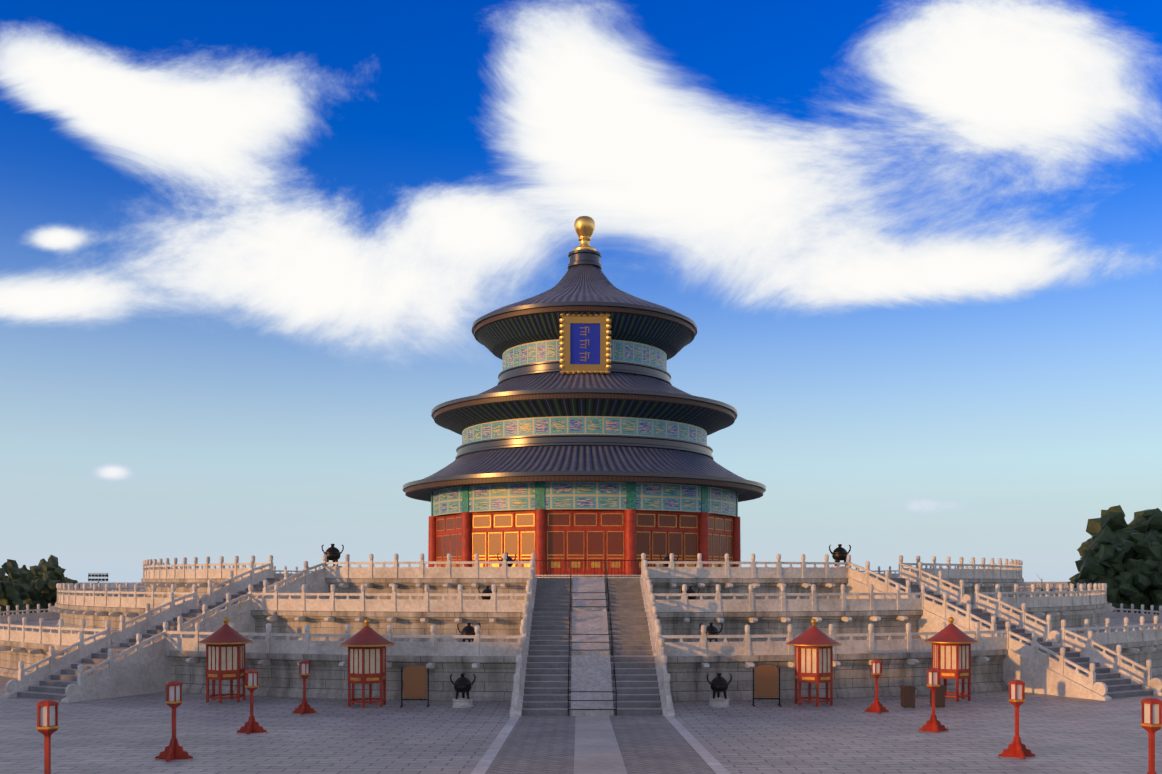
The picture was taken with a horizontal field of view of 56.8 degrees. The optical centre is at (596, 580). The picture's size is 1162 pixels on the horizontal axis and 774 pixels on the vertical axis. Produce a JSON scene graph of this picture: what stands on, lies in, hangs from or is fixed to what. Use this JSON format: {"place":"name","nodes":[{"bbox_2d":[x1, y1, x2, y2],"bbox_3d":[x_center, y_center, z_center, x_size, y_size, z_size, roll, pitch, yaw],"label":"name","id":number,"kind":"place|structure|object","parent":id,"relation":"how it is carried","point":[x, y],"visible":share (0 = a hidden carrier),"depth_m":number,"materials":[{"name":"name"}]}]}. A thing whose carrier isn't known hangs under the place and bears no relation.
{"place":"outdoors","nodes":[
{"label":"outdoors","id":0,"kind":"place"},
{"bbox_2d":[0,583,1161,773],"bbox_3d":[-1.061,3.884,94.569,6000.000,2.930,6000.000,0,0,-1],"label":"courtyard ground","id":1,"kind":"structure","parent":0,"point":[133,735],"depth_m":35.30,"materials":[{"name":"grey stone"}]},
{"bbox_2d":[36,699,58,773],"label":"lantern post","id":2,"kind":"object","parent":1,"relation":"on","point":[47,726],"visible":1,"depth_m":22.31,"materials":[{"name":"red paint"}]},
{"bbox_2d":[88,573,107,582],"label":"floodlight mast","id":3,"kind":"object","parent":1,"relation":"on","point":[98,575],"visible":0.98,"depth_m":381.31,"materials":[{"name":"black metal"}]},
{"bbox_2d":[155,681,192,761],"bbox_3d":[-11.555,3.806,29.381,0.757,2.140,0.757,0,0,44],"label":"lantern post","id":4,"kind":"object","parent":1,"relation":"on","point":[174,748],"visible":1,"depth_m":29.34,"materials":[{"name":"red paint"}]},
{"bbox_2d":[198,618,253,702],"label":"lantern pavilion","id":5,"kind":"structure","parent":1,"relation":"on","point":[225,643],"depth_m":47.21,"materials":[{"name":"red paint"}]},
{"bbox_2d":[237,669,266,733],"bbox_3d":[-11.674,4.071,36.380,0.757,2.140,0.757,0,0,44],"label":"lantern post","id":6,"kind":"object","parent":1,"relation":"on","point":[251,725],"visible":1,"depth_m":36.34,"materials":[{"name":"red paint"}]},
{"bbox_2d":[292,660,316,714],"bbox_3d":[-11.793,4.279,43.379,0.757,2.140,0.757,0,0,44],"label":"lantern post","id":7,"kind":"object","parent":1,"relation":"on","point":[304,706],"visible":1,"depth_m":43.34,"materials":[{"name":"red paint"}]},
{"bbox_2d":[339,619,394,707],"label":"lantern pavilion","id":8,"kind":"structure","parent":1,"relation":"on","point":[366,645],"depth_m":45.51,"materials":[{"name":"red paint"}]},
{"bbox_2d":[400,665,429,706],"bbox_3d":[-7.732,4.474,45.749,1.180,1.750,0.560,0,0,-1],"label":"info sign","id":9,"kind":"object","parent":1,"relation":"on","point":[413,681],"visible":1,"depth_m":45.72,"materials":[{"name":"brown wood"}]},
{"bbox_2d":[452,698,473,707],"bbox_3d":[-5.679,5.179,45.584,0.920,0.340,0.920,0,0,-1],"label":"stone pedestal","id":10,"kind":"object","parent":1,"relation":"on","point":[462,703],"visible":0.98,"depth_m":45.25,"materials":[{"name":"stone"}]},
{"bbox_2d":[450,673,475,698],"bbox_3d":[-5.679,4.463,45.584,0.791,1.108,0.792,0,0,44],"label":"incense burner","id":11,"kind":"object","parent":10,"relation":"on","point":[462,684],"depth_m":45.38,"materials":[{"name":"brown metal"}]},
{"bbox_2d":[0,578,1161,701],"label":"terrace tiers","id":12,"kind":"object","parent":1,"relation":"on","point":[327,678],"visible":0.44,"depth_m":53.53,"materials":[{"name":"stone"}]},
{"bbox_2d":[321,544,343,567],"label":"incense burner","id":13,"kind":"object","parent":12,"relation":"on","point":[332,553],"visible":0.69,"depth_m":65.38,"materials":[{"name":"brown metal"}]},
{"bbox_2d":[457,622,480,641],"bbox_3d":[-5.898,2.629,49.629,0.909,1.440,0.909,0,0,44],"label":"incense burner","id":14,"kind":"object","parent":12,"relation":"on","point":[468,629],"visible":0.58,"depth_m":49.41,"materials":[{"name":"brown metal"}]},
{"bbox_2d":[478,586,496,599],"bbox_3d":[-5.591,0.901,55.128,0.818,1.296,0.818,0,0,44],"label":"incense burner","id":15,"kind":"object","parent":12,"relation":"on","point":[487,590],"visible":0.38,"depth_m":54.92,"materials":[{"name":"brown metal"}]},
{"bbox_2d":[497,553,515,566],"bbox_3d":[-5.086,-0.871,60.708,0.909,1.440,0.909,0,0,44],"label":"incense burner","id":16,"kind":"object","parent":12,"relation":"on","point":[509,558],"visible":0.35,"depth_m":60.52,"materials":[{"name":"brown metal"}]},
{"bbox_2d":[0,553,1161,655],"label":"terrace balustrade","id":17,"kind":"object","parent":12,"relation":"on","point":[67,594],"visible":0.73,"depth_m":56.14,"materials":[{"name":"stone"}]},
{"bbox_2d":[0,583,1161,668],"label":"terrace spouts","id":18,"kind":"object","parent":12,"relation":"on","point":[704,665],"visible":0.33,"depth_m":58.85,"materials":[{"name":"stone"}]},
{"bbox_2d":[403,301,765,501],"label":"roof eave rims","id":19,"kind":"object","parent":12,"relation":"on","point":[669,333],"visible":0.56,"depth_m":85.36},
{"bbox_2d":[421,446,746,489],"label":"hall roof","id":20,"kind":"structure","parent":19,"relation":"on","point":[583,458],"depth_m":83.04,"materials":[{"name":"grey tile"}]},
{"bbox_2d":[433,481,735,516],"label":"lower frieze band","id":21,"kind":"object","parent":19,"relation":"attached to","point":[582,495],"visible":0.62,"depth_m":82.59,"materials":[{"name":"paint"}]},
{"bbox_2d":[462,416,706,444],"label":"middle frieze band","id":22,"kind":"object","parent":19,"relation":"attached to","point":[605,425],"visible":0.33,"depth_m":84.95,"materials":[{"name":"paint"}]},
{"bbox_2d":[502,339,666,370],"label":"upper frieze band","id":23,"kind":"object","parent":19,"relation":"attached to","point":[548,350],"visible":0.4,"depth_m":88.87,"materials":[{"name":"paint"}]},
{"bbox_2d":[490,265,679,347],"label":"hall roof","id":24,"kind":"structure","parent":19,"relation":"on","point":[584,283],"depth_m":89.27,"materials":[{"name":"grey tile"}]},
{"bbox_2d":[559,313,611,373],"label":"plaque frame","id":25,"kind":"object","parent":19,"relation":"on","point":[603,366],"visible":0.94,"depth_m":86.00,"materials":[{"name":"gold metal"}]},
{"bbox_2d":[570,323,599,363],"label":"plaque panel","id":26,"kind":"object","parent":25,"relation":"in","point":[593,337],"visible":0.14,"depth_m":86.08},
{"bbox_2d":[476,372,700,427],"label":"hall roof","id":27,"kind":"structure","parent":19,"relation":"on","point":[558,380],"depth_m":85.96,"materials":[{"name":"grey tile"}]},
{"bbox_2d":[535,575,640,577],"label":"hall plinth","id":28,"kind":"structure","parent":12,"relation":"on","point":[587,575],"depth_m":80.15,"materials":[{"name":"white stone"}]},
{"bbox_2d":[428,509,740,574],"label":"door frames","id":29,"kind":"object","parent":28,"relation":"on","point":[541,528],"depth_m":82.83,"materials":[{"name":"red wood"}]},
{"bbox_2d":[436,513,732,570],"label":"door lattice trim","id":30,"kind":"structure","parent":29,"relation":"attached to","point":[574,564],"depth_m":82.90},
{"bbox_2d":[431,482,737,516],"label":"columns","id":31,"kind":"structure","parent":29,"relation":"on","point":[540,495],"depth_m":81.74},
{"bbox_2d":[437,514,732,556],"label":"door panels","id":32,"kind":"object","parent":29,"relation":"attached to","point":[575,542],"visible":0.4,"depth_m":83.09,"materials":[{"name":"red wood"}]},
{"bbox_2d":[660,553,678,566],"bbox_3d":[4.112,-0.871,60.864,0.909,1.440,0.909,0,0,44],"label":"incense burner","id":33,"kind":"object","parent":12,"relation":"on","point":[666,558],"visible":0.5,"depth_m":60.68,"materials":[{"name":"brown metal"}]},
{"bbox_2d":[681,586,699,599],"bbox_3d":[4.807,0.901,55.305,0.818,1.296,0.818,0,0,44],"label":"incense burner","id":34,"kind":"object","parent":12,"relation":"on","point":[690,590],"visible":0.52,"depth_m":55.10,"materials":[{"name":"brown metal"}]},
{"bbox_2d":[699,622,722,641],"bbox_3d":[5.300,2.629,49.819,0.909,1.440,0.909,0,0,44],"label":"incense burner","id":35,"kind":"object","parent":12,"relation":"on","point":[711,629],"visible":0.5,"depth_m":49.60,"materials":[{"name":"brown metal"}]},
{"bbox_2d":[829,544,850,567],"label":"incense burner","id":36,"kind":"object","parent":12,"relation":"on","point":[839,553],"visible":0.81,"depth_m":65.89,"materials":[{"name":"brown metal"}]},
{"bbox_2d":[2,560,1161,716],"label":"stairs","id":37,"kind":"structure","parent":1,"relation":"on","point":[133,659],"depth_m":51.69,"materials":[{"name":"stone"}]},
{"bbox_2d":[520,560,654,715],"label":"iron barriers","id":38,"kind":"object","parent":37,"relation":"on","point":[608,599],"visible":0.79,"depth_m":53.80,"materials":[{"name":"black"}]},
{"bbox_2d":[571,577,613,715],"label":"carved stone ramp","id":39,"kind":"structure","parent":37,"relation":"on","point":[590,666],"depth_m":48.06,"materials":[{"name":"stone"}]},
{"bbox_2d":[485,715,715,773],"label":"path paving","id":40,"kind":"structure","parent":1,"relation":"on","point":[545,744],"depth_m":31.76,"materials":[{"name":"grey stone"}]},
{"bbox_2d":[471,717,518,773],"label":"path border","id":41,"kind":"object","parent":40,"relation":"on","point":[485,761],"visible":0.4,"depth_m":31.73,"materials":[{"name":"grey stone"}]},
{"bbox_2d":[574,716,626,773],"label":"path stone","id":42,"kind":"object","parent":40,"relation":"on","point":[597,750],"visible":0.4,"depth_m":31.71,"materials":[{"name":"grey stone"}]},
{"bbox_2d":[665,716,729,773],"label":"path border","id":43,"kind":"object","parent":40,"relation":"on","point":[713,763],"visible":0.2,"depth_m":31.70,"materials":[{"name":"grey stone"}]},
{"bbox_2d":[709,697,729,707],"bbox_3d":[5.219,5.179,45.769,0.920,0.340,0.920,0,0,-1],"label":"stone pedestal","id":44,"kind":"object","parent":1,"relation":"on","point":[720,702],"visible":0.94,"depth_m":45.42,"materials":[{"name":"stone"}]},
{"bbox_2d":[706,673,731,698],"bbox_3d":[5.219,4.463,45.769,0.791,1.108,0.792,0,0,44],"label":"incense burner","id":45,"kind":"object","parent":44,"relation":"on","point":[719,683],"depth_m":45.57,"materials":[{"name":"brown metal"}]},
{"bbox_2d":[752,665,780,706],"bbox_3d":[7.265,4.474,46.003,1.180,1.750,0.560,0,0,-1],"label":"info sign","id":46,"kind":"object","parent":1,"relation":"on","point":[766,681],"visible":1,"depth_m":45.98,"materials":[{"name":"brown wood"}]},
{"bbox_2d":[786,619,840,706],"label":"lantern pavilion","id":47,"kind":"structure","parent":1,"relation":"on","point":[813,644],"depth_m":45.84,"materials":[{"name":"red paint"}]},
{"bbox_2d":[864,660,888,713],"bbox_3d":[11.404,4.279,43.773,0.757,2.140,0.757,0,0,44],"label":"lantern post","id":48,"kind":"object","parent":1,"relation":"on","point":[877,705],"visible":1,"depth_m":43.73,"materials":[{"name":"red paint"}]},
{"bbox_2d":[900,685,915,707],"bbox_3d":[13.175,4.889,45.504,0.540,0.920,0.500,0,0,-1],"label":"litter bin","id":49,"kind":"object","parent":1,"relation":"on","point":[907,695],"visible":1,"depth_m":45.28,"materials":[{"name":"brown wood"}]},
{"bbox_2d":[919,668,947,732],"bbox_3d":[11.523,4.071,36.774,0.757,2.140,0.757,0,0,44],"label":"lantern post","id":50,"kind":"object","parent":1,"relation":"on","point":[933,723],"visible":0.92,"depth_m":36.73,"materials":[{"name":"red paint"}]},
{"bbox_2d":[930,685,945,706],"bbox_3d":[14.473,4.889,45.626,0.540,0.920,0.500,0,0,-1],"label":"litter bin","id":51,"kind":"object","parent":1,"relation":"on","point":[940,696],"visible":0.6,"depth_m":45.41,"materials":[{"name":"brown wood"}]},
{"bbox_2d":[924,617,978,701],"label":"lantern pavilion","id":52,"kind":"structure","parent":1,"relation":"on","point":[951,642],"depth_m":47.73,"materials":[{"name":"red paint"}]},
{"bbox_2d":[999,680,1034,758],"bbox_3d":[11.642,3.806,29.775,0.757,2.140,0.757,0,0,44],"label":"lantern post","id":53,"kind":"object","parent":1,"relation":"on","point":[1017,747],"visible":1,"depth_m":29.73,"materials":[{"name":"red paint"}]},
{"bbox_2d":[1141,697,1161,773],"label":"lantern post","id":54,"kind":"object","parent":1,"relation":"on","point":[1151,723],"visible":1,"depth_m":22.70,"materials":[{"name":"red paint"}]},
{"bbox_2d":[0,0,1161,582],"label":"sky","id":55,"kind":"structure","parent":0,"point":[250,250],"materials":[{"name":"blue"}]},
{"bbox_2d":[455,249,712,459],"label":"roof ridge bands","id":56,"kind":"object","parent":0,"point":[584,257],"visible":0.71,"depth_m":87.29,"materials":[{"name":"grey metal"}]},
{"bbox_2d":[573,216,595,250],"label":"roof finial","id":57,"kind":"object","parent":56,"relation":"on","point":[584,226],"visible":0.94,"depth_m":93.96,"materials":[{"name":"gold metal"}]},
{"label":"park ground","id":58,"kind":"structure","parent":0,"visible":0},
{"bbox_2d":[1,562,8,574],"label":"cypress tree","id":59,"kind":"object","parent":58,"relation":"on","point":[4,566],"visible":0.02,"depth_m":149.77,"materials":[{"name":"green plant"}]},
{"bbox_2d":[4,559,18,578],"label":"cypress tree","id":60,"kind":"object","parent":58,"relation":"on","point":[11,563],"depth_m":145.77,"materials":[{"name":"green plant"}]},
{"bbox_2d":[0,568,25,614],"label":"cypress tree","id":61,"kind":"object","parent":58,"relation":"on","point":[9,594],"visible":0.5,"depth_m":125.01,"materials":[{"name":"green plant"}]},
{"bbox_2d":[0,578,27,599],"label":"cypress tree","id":62,"kind":"object","parent":58,"relation":"on","point":[20,588],"visible":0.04,"depth_m":130.88,"materials":[{"name":"green plant"}]},
{"bbox_2d":[7,567,40,612],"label":"cypress tree","id":63,"kind":"object","parent":58,"relation":"on","point":[16,576],"visible":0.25,"depth_m":136.84,"materials":[{"name":"green plant"}]},
{"bbox_2d":[28,558,46,586],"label":"cypress tree","id":64,"kind":"object","parent":58,"relation":"on","point":[35,569],"visible":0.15,"depth_m":157.79,"materials":[{"name":"green plant"}]},
{"bbox_2d":[27,562,65,612],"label":"cypress tree","id":65,"kind":"object","parent":58,"relation":"on","point":[44,589],"visible":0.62,"depth_m":131.60,"materials":[{"name":"green plant"}]},
{"bbox_2d":[47,555,79,588],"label":"cypress tree","id":66,"kind":"object","parent":58,"relation":"on","point":[52,560],"visible":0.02,"depth_m":147.83,"materials":[{"name":"green plant"}]},
{"bbox_2d":[1019,582,1068,590],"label":"building","id":67,"kind":"structure","parent":58,"relation":"on","point":[1040,584],"depth_m":497.13,"materials":[{"name":"grey"}]},
{"bbox_2d":[1077,539,1090,558],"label":"cypress tree","id":68,"kind":"object","parent":58,"relation":"on","point":[1083,546],"visible":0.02,"depth_m":154.78,"materials":[{"name":"green plant"}]},
{"bbox_2d":[1067,510,1120,590],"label":"cypress tree","id":69,"kind":"object","parent":58,"relation":"on","point":[1093,527],"depth_m":147.70,"materials":[{"name":"green plant"}]},
{"bbox_2d":[1075,532,1119,590],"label":"cypress tree","id":70,"kind":"object","parent":58,"relation":"on","point":[1081,561],"visible":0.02,"depth_m":139.77,"materials":[{"name":"green plant"}]},
{"bbox_2d":[1078,525,1150,612],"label":"cypress tree","id":71,"kind":"object","parent":58,"relation":"on","point":[1109,548],"visible":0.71,"depth_m":132.62,"materials":[{"name":"green plant"}]},
{"bbox_2d":[1082,512,1150,568],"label":"cypress tree","id":72,"kind":"object","parent":58,"relation":"on","point":[1114,521],"visible":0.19,"depth_m":141.23,"materials":[{"name":"green plant"}]},
{"bbox_2d":[1108,505,1124,530],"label":"cypress tree","id":73,"kind":"object","parent":58,"relation":"on","point":[1118,508],"depth_m":158.27,"materials":[{"name":"green plant"}]},
{"bbox_2d":[1123,524,1149,607],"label":"cypress tree","id":74,"kind":"object","parent":58,"relation":"on","point":[1131,526],"visible":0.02,"depth_m":159.69,"materials":[{"name":"green plant"}]},
{"bbox_2d":[1118,541,1161,614],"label":"cypress tree","id":75,"kind":"object","parent":58,"relation":"on","point":[1151,566],"visible":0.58,"depth_m":131.07,"materials":[{"name":"green plant"}]},
{"bbox_2d":[1129,510,1153,609],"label":"cypress tree","id":76,"kind":"object","parent":58,"relation":"on","point":[1139,520],"visible":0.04,"depth_m":164.00,"materials":[{"name":"green plant"}]},
{"bbox_2d":[1136,508,1161,559],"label":"cypress tree","id":77,"kind":"object","parent":58,"relation":"on","point":[1153,517],"visible":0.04,"depth_m":144.53,"materials":[{"name":"green plant"}]},
{"bbox_2d":[1138,534,1161,593],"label":"cypress tree","id":78,"kind":"object","parent":58,"relation":"on","point":[1159,537],"visible":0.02,"depth_m":135.91,"materials":[{"name":"green plant"}]}
]}

